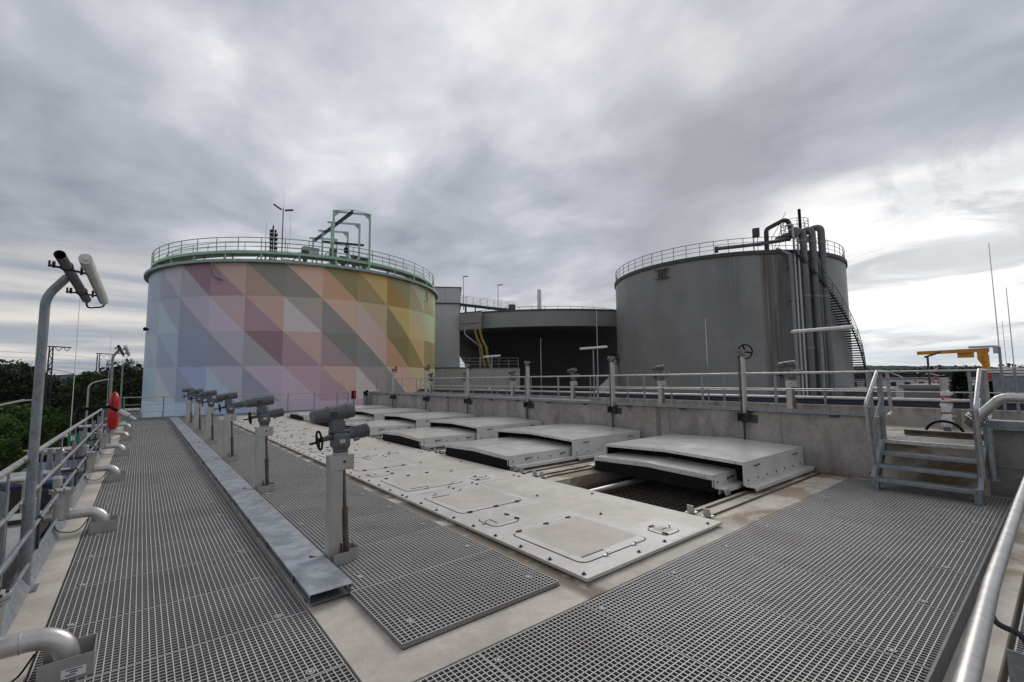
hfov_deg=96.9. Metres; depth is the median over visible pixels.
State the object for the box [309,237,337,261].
portal frame
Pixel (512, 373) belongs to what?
valve actuator
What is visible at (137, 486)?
grating panel
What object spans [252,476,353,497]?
grating panel
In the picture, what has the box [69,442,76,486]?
channel post
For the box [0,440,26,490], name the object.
undergrowth
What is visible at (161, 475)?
grating panel
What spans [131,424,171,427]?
grating panel
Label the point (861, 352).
spiral stairs
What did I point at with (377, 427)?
sliding cover
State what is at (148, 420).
grating panel
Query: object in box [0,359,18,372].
broad tree
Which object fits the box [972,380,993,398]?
conifer
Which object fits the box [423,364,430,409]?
handwheel spindle
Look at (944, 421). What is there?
handwheel
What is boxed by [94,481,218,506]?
grating panel
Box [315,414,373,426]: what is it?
sliding cover
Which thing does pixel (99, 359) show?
catenary mast
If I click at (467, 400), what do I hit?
handwheel spindle
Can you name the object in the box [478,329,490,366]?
ochre pipe
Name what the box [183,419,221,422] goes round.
grating panel
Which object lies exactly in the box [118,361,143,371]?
broad tree
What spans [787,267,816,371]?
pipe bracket
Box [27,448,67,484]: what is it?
riser pipe
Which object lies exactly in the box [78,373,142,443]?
broad tree
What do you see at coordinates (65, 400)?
broad tree
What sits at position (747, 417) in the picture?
handwheel spindle
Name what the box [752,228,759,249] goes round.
vent box
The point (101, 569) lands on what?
grating panel
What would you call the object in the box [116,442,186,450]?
grating panel
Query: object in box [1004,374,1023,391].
wall railing
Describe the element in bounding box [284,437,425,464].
lid panel
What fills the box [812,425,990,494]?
platform floor
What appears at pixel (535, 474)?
slide rail
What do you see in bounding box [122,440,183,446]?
grating panel
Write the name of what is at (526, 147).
sky
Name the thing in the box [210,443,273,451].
grating panel
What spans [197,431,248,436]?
grating panel
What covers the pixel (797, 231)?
pipe header
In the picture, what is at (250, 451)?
grating panel
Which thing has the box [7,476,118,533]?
pipe elbow
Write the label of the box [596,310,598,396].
lightning rod
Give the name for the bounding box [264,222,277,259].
aerial cluster
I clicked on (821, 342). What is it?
batten light
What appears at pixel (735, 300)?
storage tank
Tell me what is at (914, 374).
wood
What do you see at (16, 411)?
broad tree
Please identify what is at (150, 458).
grating panel
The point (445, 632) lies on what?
channel floor
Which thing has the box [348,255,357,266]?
roof valve
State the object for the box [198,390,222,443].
valve actuator
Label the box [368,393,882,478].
concrete wall
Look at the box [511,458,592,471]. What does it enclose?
slide rail
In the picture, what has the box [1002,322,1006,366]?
lightning rod
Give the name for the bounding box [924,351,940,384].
street lamp
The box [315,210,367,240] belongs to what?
hoist beam
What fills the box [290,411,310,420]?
sliding cover
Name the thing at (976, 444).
steel steps
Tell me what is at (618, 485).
cross tube
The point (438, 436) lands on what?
sliding cover
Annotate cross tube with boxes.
[589,478,648,491]
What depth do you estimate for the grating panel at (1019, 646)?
3.02 m
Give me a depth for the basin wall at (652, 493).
10.57 m
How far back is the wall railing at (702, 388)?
11.38 m
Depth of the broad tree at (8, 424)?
36.76 m
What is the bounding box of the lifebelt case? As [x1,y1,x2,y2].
[107,390,119,443]
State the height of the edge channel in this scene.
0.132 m
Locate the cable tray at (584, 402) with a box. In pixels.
[368,392,873,416]
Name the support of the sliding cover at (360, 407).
on the deck floor at (366, 647)
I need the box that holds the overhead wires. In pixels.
[5,351,118,377]
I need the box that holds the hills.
[48,365,998,380]
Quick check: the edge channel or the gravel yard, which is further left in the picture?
the gravel yard
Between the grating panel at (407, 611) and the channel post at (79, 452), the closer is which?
the grating panel at (407, 611)
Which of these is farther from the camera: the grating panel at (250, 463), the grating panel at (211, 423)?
the grating panel at (211, 423)
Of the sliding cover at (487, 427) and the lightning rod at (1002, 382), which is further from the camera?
the sliding cover at (487, 427)
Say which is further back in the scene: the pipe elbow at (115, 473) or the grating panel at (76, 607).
the pipe elbow at (115, 473)
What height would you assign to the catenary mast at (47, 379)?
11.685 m
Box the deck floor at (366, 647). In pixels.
[0,413,1023,681]
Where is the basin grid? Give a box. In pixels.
[583,476,744,511]
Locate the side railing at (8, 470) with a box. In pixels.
[0,408,105,605]
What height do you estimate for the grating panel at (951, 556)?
0.041 m
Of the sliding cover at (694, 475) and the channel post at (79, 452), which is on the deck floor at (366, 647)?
the sliding cover at (694, 475)
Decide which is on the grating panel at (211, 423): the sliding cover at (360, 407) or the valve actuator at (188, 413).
the valve actuator at (188, 413)
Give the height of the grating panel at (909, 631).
0.041 m
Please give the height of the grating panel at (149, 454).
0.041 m
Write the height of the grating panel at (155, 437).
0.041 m
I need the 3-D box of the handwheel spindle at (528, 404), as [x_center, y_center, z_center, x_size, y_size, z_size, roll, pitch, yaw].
[0.550,1.763,14.680,0.279,2.459,0.370,3,-6,-39]
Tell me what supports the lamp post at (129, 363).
on the deck floor at (366, 647)
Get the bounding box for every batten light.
[483,355,499,393]
[580,346,607,396]
[791,325,852,404]
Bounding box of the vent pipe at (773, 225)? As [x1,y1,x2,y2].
[764,218,791,249]
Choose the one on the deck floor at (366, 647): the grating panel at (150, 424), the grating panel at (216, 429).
the grating panel at (216, 429)
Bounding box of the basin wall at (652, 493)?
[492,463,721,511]
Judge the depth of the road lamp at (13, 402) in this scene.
16.95 m
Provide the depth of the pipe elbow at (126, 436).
13.92 m
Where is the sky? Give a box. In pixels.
[0,0,1023,374]
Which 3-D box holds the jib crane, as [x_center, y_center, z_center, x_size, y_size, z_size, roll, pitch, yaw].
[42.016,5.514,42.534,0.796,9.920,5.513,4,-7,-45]
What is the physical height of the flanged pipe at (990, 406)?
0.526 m
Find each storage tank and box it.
[141,237,437,419]
[614,236,854,396]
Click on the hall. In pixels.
(927, 387)
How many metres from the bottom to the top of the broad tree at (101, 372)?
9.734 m
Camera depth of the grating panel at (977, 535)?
5.56 m
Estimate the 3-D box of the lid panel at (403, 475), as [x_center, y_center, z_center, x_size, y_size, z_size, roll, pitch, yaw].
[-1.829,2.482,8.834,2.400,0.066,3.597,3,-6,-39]
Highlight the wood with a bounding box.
[53,363,1023,401]
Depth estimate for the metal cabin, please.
10.71 m
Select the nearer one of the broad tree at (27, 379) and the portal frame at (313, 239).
the portal frame at (313, 239)
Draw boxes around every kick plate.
[1,426,117,636]
[925,490,1017,681]
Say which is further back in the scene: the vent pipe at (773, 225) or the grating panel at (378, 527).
the vent pipe at (773, 225)
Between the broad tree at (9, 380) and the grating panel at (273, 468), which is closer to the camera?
the grating panel at (273, 468)
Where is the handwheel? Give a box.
[925,420,964,431]
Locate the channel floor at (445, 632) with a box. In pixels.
[366,613,492,650]
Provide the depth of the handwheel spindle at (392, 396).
22.58 m
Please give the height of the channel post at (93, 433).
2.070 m
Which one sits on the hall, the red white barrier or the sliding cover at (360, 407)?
the red white barrier
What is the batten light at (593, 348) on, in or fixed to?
on the concrete wall at (914, 416)
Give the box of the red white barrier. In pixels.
[892,367,944,386]
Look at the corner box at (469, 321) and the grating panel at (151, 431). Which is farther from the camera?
the corner box at (469, 321)
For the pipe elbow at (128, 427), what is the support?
on the deck floor at (366, 647)
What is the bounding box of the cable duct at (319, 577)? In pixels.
[169,417,352,604]
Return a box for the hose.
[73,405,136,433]
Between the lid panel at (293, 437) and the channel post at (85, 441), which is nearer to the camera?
the channel post at (85, 441)
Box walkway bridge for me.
[461,296,515,311]
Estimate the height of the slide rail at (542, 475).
0.119 m
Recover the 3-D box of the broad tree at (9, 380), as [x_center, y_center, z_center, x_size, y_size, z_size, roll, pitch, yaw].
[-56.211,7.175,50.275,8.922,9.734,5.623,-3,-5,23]
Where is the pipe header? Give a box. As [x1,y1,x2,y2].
[790,227,808,242]
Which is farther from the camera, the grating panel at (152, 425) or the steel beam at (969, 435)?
the grating panel at (152, 425)
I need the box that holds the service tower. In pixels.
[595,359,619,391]
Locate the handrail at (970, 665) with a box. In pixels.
[952,476,1023,681]
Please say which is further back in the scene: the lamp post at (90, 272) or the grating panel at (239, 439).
the grating panel at (239, 439)
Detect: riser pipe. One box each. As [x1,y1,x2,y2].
[0,476,25,580]
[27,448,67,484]
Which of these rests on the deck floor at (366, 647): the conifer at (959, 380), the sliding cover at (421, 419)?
the sliding cover at (421, 419)
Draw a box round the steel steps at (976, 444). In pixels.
[864,368,991,505]
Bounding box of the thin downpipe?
[464,327,480,366]
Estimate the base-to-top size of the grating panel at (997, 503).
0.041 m
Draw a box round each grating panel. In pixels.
[27,575,306,681]
[48,549,280,629]
[61,529,261,591]
[74,513,246,560]
[79,611,344,681]
[82,500,235,537]
[89,490,225,520]
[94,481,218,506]
[99,474,212,494]
[102,467,207,485]
[105,462,202,477]
[111,453,194,464]
[112,449,191,459]
[114,446,189,454]
[115,457,198,469]
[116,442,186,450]
[119,437,182,443]
[120,433,178,438]
[120,435,180,440]
[122,431,177,435]
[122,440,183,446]
[123,427,174,431]
[124,425,173,429]
[125,423,170,426]
[127,419,168,421]
[127,420,168,423]
[127,429,176,433]
[129,421,170,424]
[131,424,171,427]
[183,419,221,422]
[188,422,223,425]
[188,424,223,427]
[190,426,233,429]
[192,427,237,430]
[196,429,242,433]
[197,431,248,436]
[200,434,252,439]
[203,436,254,442]
[207,440,254,446]
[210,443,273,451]
[216,446,283,456]
[221,450,292,461]
[226,455,305,468]
[234,461,317,476]
[242,467,325,485]
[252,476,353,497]
[264,484,376,511]
[279,495,405,529]
[298,508,441,554]
[300,664,357,681]
[336,526,490,595]
[350,549,558,649]
[417,653,512,681]
[479,604,735,681]
[583,570,929,681]
[656,544,956,669]
[711,524,974,613]
[752,509,987,575]
[786,496,997,548]
[813,486,1005,527]
[835,478,1011,510]
[1008,637,1023,681]
[1018,605,1023,633]
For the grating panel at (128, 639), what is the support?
on the ledge angle
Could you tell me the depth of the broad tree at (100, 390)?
43.82 m
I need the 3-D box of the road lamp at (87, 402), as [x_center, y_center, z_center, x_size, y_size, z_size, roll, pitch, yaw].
[-26.797,6.222,29.321,1.253,7.550,0.120,3,-6,-39]
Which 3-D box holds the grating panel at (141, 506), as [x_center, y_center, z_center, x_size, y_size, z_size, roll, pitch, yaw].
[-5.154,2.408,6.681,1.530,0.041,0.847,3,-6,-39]
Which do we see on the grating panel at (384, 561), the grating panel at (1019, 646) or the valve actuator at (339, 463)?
the valve actuator at (339, 463)
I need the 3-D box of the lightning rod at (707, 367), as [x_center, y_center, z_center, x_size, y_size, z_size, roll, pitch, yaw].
[5.752,0.546,13.374,0.041,2.410,0.041,-3,-5,28]
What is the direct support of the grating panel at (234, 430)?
on the deck floor at (366, 647)
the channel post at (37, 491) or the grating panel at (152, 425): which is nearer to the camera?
the channel post at (37, 491)
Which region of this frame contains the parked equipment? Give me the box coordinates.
[121,408,141,420]
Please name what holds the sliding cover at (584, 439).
on the deck floor at (366, 647)
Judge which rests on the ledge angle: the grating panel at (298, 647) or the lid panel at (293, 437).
the grating panel at (298, 647)
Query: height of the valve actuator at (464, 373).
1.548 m
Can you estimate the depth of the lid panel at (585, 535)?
5.46 m
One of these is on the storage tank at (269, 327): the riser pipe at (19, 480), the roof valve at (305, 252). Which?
the roof valve at (305, 252)
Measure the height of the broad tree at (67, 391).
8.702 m
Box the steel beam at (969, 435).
[903,429,983,438]
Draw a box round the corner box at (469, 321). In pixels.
[459,311,486,332]
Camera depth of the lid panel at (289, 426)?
17.20 m
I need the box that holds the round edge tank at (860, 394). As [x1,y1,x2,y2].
[845,387,898,397]
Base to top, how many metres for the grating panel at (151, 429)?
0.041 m
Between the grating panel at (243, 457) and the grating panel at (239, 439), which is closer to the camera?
the grating panel at (243, 457)
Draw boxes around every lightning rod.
[66,300,79,486]
[105,334,111,429]
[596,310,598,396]
[705,319,709,400]
[988,243,1007,419]
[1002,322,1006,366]
[1006,287,1021,420]
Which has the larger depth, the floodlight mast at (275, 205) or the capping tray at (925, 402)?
the floodlight mast at (275, 205)
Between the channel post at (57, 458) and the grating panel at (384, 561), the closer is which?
the grating panel at (384, 561)
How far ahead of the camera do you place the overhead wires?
73.30 m
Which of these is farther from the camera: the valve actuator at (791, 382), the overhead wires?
the overhead wires
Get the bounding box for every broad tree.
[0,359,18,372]
[0,364,32,405]
[0,384,4,395]
[0,401,42,459]
[0,413,29,450]
[0,438,27,472]
[1,367,75,408]
[5,359,74,405]
[13,402,60,448]
[16,414,86,461]
[40,405,58,454]
[43,378,68,407]
[52,382,78,443]
[52,413,87,446]
[56,370,97,444]
[69,379,126,431]
[72,373,109,441]
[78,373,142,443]
[82,364,137,419]
[91,361,142,418]
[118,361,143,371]
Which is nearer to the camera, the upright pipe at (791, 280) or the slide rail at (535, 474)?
the slide rail at (535, 474)
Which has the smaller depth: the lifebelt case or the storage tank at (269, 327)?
the lifebelt case
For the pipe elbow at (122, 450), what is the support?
on the deck floor at (366, 647)
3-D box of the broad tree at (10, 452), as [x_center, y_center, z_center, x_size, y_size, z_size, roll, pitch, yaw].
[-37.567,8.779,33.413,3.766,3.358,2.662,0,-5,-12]
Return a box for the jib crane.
[917,345,997,380]
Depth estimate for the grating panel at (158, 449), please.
12.06 m
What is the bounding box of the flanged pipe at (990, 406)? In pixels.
[964,393,1023,427]
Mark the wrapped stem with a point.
(946, 405)
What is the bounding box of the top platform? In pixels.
[772,212,808,248]
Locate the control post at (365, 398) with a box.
[363,390,368,404]
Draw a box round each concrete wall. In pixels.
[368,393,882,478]
[414,391,1023,429]
[985,429,1023,497]
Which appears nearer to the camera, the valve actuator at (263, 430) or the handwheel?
the valve actuator at (263, 430)
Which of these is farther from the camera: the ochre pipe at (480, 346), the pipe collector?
the ochre pipe at (480, 346)
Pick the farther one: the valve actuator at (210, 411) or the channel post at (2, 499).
the valve actuator at (210, 411)
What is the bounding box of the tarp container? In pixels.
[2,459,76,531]
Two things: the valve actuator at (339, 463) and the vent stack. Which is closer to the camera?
the valve actuator at (339, 463)
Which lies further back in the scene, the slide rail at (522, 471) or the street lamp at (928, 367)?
the street lamp at (928, 367)
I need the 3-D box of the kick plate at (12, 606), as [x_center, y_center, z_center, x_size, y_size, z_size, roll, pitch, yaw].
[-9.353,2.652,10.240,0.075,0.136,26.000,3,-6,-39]
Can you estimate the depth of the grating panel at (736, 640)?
3.11 m
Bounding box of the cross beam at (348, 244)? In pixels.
[323,240,363,265]
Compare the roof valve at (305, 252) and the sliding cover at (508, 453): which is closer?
the sliding cover at (508, 453)
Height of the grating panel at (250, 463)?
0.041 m
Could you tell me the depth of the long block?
92.36 m
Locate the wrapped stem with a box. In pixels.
[939,376,955,430]
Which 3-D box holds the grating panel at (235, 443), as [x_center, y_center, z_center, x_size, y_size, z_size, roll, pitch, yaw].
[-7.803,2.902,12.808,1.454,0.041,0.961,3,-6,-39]
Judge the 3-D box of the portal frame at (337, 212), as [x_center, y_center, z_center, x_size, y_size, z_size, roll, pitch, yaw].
[-11.732,-7.396,33.200,2.661,4.165,0.144,1,-5,-20]
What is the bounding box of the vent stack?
[797,209,801,227]
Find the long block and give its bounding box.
[854,377,975,397]
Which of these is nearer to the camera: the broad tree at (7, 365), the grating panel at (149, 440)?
the grating panel at (149, 440)
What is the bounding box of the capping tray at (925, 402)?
[418,388,1023,410]
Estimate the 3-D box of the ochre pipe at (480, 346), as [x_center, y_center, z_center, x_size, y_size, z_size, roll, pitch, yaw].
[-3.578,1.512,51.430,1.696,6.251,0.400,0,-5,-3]
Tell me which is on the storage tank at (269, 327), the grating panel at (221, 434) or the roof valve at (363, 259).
the roof valve at (363, 259)
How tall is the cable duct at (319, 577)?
0.112 m
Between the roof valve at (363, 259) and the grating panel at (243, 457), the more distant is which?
the roof valve at (363, 259)
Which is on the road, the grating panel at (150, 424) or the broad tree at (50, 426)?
the broad tree at (50, 426)
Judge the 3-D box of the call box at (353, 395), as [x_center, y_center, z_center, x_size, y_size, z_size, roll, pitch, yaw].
[-8.706,3.345,24.955,0.220,1.220,0.170,3,-6,-39]
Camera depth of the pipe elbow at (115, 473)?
8.13 m
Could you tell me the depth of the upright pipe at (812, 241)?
34.87 m
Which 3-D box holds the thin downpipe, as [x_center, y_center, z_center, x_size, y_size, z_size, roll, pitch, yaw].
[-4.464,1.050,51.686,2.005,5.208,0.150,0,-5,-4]
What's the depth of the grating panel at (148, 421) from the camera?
20.70 m
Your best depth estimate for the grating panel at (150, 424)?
19.29 m
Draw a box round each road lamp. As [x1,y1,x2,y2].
[0,399,31,406]
[85,379,113,424]
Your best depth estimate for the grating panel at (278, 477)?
8.36 m
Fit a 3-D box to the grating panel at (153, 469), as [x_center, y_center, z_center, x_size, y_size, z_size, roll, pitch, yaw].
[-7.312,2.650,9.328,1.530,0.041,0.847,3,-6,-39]
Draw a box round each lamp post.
[17,250,108,592]
[106,345,130,443]
[119,358,133,421]
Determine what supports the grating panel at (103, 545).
on the ledge angle
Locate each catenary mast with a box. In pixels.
[44,346,73,405]
[96,353,112,373]
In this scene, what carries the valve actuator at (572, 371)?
on the platform floor at (892, 430)
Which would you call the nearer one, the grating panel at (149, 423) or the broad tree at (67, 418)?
the grating panel at (149, 423)
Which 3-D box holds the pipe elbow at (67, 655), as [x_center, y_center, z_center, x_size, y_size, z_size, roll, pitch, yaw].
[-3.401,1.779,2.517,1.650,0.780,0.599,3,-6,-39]
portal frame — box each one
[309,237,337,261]
[318,230,348,265]
[327,221,360,267]
[332,210,370,268]
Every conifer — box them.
[948,369,974,398]
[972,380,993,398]
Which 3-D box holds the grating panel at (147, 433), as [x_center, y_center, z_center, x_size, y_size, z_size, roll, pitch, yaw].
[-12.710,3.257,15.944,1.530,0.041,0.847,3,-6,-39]
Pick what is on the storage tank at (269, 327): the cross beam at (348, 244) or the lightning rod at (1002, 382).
the cross beam at (348, 244)
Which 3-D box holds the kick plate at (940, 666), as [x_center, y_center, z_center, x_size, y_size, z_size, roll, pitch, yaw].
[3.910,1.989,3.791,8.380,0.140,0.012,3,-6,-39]
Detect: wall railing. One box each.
[372,371,874,415]
[419,368,1023,408]
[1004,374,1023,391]
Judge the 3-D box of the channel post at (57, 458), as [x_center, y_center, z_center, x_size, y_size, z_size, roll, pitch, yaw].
[-6.270,2.521,6.199,0.055,2.070,0.054,3,-6,-39]
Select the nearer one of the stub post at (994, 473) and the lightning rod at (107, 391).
the stub post at (994, 473)
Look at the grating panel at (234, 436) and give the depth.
14.39 m
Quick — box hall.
[898,383,974,398]
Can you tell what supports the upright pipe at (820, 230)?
on the yard
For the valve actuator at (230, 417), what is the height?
1.548 m
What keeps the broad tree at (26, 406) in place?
on the road
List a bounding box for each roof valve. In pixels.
[301,249,308,261]
[325,248,336,264]
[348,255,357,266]
[357,257,367,268]
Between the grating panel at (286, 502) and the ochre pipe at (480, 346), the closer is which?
the grating panel at (286, 502)
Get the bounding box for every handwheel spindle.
[390,366,396,406]
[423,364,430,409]
[464,361,472,413]
[523,358,533,418]
[606,352,621,426]
[735,344,757,438]
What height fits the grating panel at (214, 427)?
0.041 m
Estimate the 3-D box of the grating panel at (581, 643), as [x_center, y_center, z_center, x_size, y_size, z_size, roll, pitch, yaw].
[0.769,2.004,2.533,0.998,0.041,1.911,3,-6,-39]
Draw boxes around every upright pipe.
[775,228,816,395]
[775,248,800,395]
[785,223,803,395]
[789,227,808,395]
[791,227,826,395]
[809,258,829,395]
[810,225,835,396]
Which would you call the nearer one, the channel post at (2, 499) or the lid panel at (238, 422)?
the channel post at (2, 499)
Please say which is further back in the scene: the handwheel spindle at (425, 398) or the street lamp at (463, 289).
the street lamp at (463, 289)
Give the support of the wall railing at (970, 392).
on the concrete wall at (914, 416)
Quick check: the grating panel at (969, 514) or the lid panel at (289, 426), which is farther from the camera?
the lid panel at (289, 426)
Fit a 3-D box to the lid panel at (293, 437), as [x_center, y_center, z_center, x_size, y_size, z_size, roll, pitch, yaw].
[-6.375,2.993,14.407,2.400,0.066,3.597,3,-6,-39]
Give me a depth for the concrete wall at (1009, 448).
6.58 m
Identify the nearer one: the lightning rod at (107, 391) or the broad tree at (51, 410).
the lightning rod at (107, 391)
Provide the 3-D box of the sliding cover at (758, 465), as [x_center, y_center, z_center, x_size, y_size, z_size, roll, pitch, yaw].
[3.700,2.231,8.842,2.531,0.494,3.060,3,-6,-39]
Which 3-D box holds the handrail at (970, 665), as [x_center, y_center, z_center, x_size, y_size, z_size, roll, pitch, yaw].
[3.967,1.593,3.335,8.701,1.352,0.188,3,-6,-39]
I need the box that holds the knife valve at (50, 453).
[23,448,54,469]
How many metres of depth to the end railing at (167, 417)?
23.23 m
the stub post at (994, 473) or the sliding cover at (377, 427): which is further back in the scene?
the sliding cover at (377, 427)
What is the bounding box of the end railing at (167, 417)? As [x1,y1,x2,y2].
[122,392,348,420]
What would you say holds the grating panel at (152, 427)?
on the ledge angle
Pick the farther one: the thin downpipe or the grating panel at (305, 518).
the thin downpipe
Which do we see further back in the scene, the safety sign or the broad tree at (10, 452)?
the broad tree at (10, 452)
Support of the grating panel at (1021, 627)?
on the deck floor at (366, 647)
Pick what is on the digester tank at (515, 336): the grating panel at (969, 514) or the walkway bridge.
the walkway bridge
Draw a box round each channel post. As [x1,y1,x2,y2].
[0,490,9,588]
[33,463,43,551]
[50,449,60,524]
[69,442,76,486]
[76,431,82,484]
[80,427,87,477]
[91,420,95,450]
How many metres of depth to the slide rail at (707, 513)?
6.43 m
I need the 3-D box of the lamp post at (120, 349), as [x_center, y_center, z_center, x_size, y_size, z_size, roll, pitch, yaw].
[-11.860,1.591,13.632,0.483,2.873,1.467,3,-6,-39]
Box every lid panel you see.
[233,417,303,425]
[240,421,328,432]
[268,428,368,445]
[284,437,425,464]
[325,451,524,498]
[402,475,721,581]
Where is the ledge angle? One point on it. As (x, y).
(64, 581)
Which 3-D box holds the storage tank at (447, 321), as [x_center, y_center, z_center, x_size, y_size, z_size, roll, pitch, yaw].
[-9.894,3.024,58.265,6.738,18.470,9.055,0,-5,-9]
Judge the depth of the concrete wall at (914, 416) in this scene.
10.30 m
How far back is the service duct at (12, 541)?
5.06 m
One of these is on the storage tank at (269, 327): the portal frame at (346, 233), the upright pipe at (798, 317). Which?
the portal frame at (346, 233)
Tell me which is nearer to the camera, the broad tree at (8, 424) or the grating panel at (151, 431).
the grating panel at (151, 431)
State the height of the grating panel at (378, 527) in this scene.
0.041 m
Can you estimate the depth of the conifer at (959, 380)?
18.32 m
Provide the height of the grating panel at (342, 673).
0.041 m
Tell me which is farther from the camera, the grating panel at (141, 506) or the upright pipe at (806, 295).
the upright pipe at (806, 295)
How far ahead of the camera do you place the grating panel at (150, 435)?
15.30 m
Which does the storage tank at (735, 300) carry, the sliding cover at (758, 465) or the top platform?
the top platform
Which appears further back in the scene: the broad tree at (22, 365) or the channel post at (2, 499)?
the broad tree at (22, 365)
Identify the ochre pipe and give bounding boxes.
[473,327,485,366]
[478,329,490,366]
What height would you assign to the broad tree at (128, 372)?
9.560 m
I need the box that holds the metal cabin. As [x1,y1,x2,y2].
[987,367,1023,395]
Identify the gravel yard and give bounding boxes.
[6,532,45,588]
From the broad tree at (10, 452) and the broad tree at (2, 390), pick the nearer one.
the broad tree at (10, 452)
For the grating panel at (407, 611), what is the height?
0.041 m
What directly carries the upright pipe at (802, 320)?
on the yard
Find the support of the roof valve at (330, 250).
on the storage tank at (269, 327)
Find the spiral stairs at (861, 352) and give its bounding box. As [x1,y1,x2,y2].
[789,237,866,386]
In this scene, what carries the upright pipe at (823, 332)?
on the yard
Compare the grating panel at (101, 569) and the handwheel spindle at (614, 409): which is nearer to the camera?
the grating panel at (101, 569)
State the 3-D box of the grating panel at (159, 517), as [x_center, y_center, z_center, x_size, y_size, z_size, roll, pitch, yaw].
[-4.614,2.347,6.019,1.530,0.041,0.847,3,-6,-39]
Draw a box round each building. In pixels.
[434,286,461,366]
[435,358,520,389]
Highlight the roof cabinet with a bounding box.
[302,246,319,262]
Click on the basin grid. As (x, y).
(668, 488)
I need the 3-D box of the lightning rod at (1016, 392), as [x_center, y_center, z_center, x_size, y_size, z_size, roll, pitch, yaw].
[8.947,0.348,8.094,0.041,2.640,0.041,1,-5,-17]
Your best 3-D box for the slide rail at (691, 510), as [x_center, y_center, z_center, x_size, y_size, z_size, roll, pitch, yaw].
[3.892,2.284,7.170,4.130,0.119,0.110,3,-6,-39]
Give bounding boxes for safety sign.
[68,433,79,442]
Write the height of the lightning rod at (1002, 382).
3.510 m
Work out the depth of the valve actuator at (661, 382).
13.79 m
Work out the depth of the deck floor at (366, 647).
3.72 m
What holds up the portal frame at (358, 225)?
on the storage tank at (269, 327)
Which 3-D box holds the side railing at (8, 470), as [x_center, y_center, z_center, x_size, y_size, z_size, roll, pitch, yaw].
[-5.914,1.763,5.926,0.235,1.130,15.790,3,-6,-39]
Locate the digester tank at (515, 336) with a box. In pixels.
[460,289,617,391]
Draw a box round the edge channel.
[984,419,1023,430]
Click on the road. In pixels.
(38, 462)
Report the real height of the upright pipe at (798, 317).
19.195 m
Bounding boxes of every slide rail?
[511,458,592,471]
[519,460,593,473]
[532,465,589,476]
[540,468,591,478]
[685,489,754,514]
[701,472,821,518]
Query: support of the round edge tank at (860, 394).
on the yard
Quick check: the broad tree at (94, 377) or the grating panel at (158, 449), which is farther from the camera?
the broad tree at (94, 377)
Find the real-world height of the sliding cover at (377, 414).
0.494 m
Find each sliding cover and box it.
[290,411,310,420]
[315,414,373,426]
[345,419,415,436]
[355,405,392,409]
[355,408,428,419]
[381,426,491,449]
[383,411,475,427]
[429,416,541,439]
[443,436,591,471]
[496,423,639,460]
[588,452,743,495]
[605,434,815,491]
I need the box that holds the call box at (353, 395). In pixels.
[351,391,355,403]
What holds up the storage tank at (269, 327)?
on the gravel yard
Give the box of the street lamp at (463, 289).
[463,276,467,309]
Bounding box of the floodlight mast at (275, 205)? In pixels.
[273,204,293,258]
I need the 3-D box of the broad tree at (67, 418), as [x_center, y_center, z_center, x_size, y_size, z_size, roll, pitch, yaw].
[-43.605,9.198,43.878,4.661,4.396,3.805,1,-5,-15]
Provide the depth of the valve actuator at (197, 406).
15.52 m
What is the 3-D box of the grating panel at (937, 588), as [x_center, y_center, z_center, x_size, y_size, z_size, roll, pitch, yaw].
[3.116,2.143,4.435,0.998,0.041,1.911,3,-6,-39]
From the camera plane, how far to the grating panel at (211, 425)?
18.09 m
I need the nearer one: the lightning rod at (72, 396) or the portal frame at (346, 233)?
the lightning rod at (72, 396)
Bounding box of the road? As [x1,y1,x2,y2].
[0,446,66,491]
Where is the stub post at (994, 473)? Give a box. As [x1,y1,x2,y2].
[986,427,1000,481]
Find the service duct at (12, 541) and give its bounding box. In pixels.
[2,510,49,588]
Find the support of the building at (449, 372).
on the yard
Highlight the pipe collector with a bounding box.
[714,237,790,252]
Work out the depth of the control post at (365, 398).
24.70 m
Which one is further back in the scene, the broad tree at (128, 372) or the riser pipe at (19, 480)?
the broad tree at (128, 372)
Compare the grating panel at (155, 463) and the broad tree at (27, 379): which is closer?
the grating panel at (155, 463)
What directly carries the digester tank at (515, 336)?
on the yard
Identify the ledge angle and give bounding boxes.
[25,422,126,681]
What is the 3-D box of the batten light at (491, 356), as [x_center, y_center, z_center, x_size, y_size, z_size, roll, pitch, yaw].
[-0.961,1.594,21.581,0.084,1.822,1.320,3,-6,-39]
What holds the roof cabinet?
on the storage tank at (269, 327)
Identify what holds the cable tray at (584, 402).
attached to the concrete wall at (839, 445)
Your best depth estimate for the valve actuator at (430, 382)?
24.80 m
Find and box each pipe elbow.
[0,587,97,681]
[3,445,125,481]
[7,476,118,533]
[46,429,129,455]
[60,429,132,440]
[73,416,133,430]
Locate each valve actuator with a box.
[181,388,194,425]
[188,389,206,432]
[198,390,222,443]
[215,392,244,461]
[243,395,283,492]
[309,403,369,565]
[428,373,434,392]
[463,372,470,393]
[508,370,517,395]
[567,368,579,397]
[652,365,670,405]
[777,360,803,411]

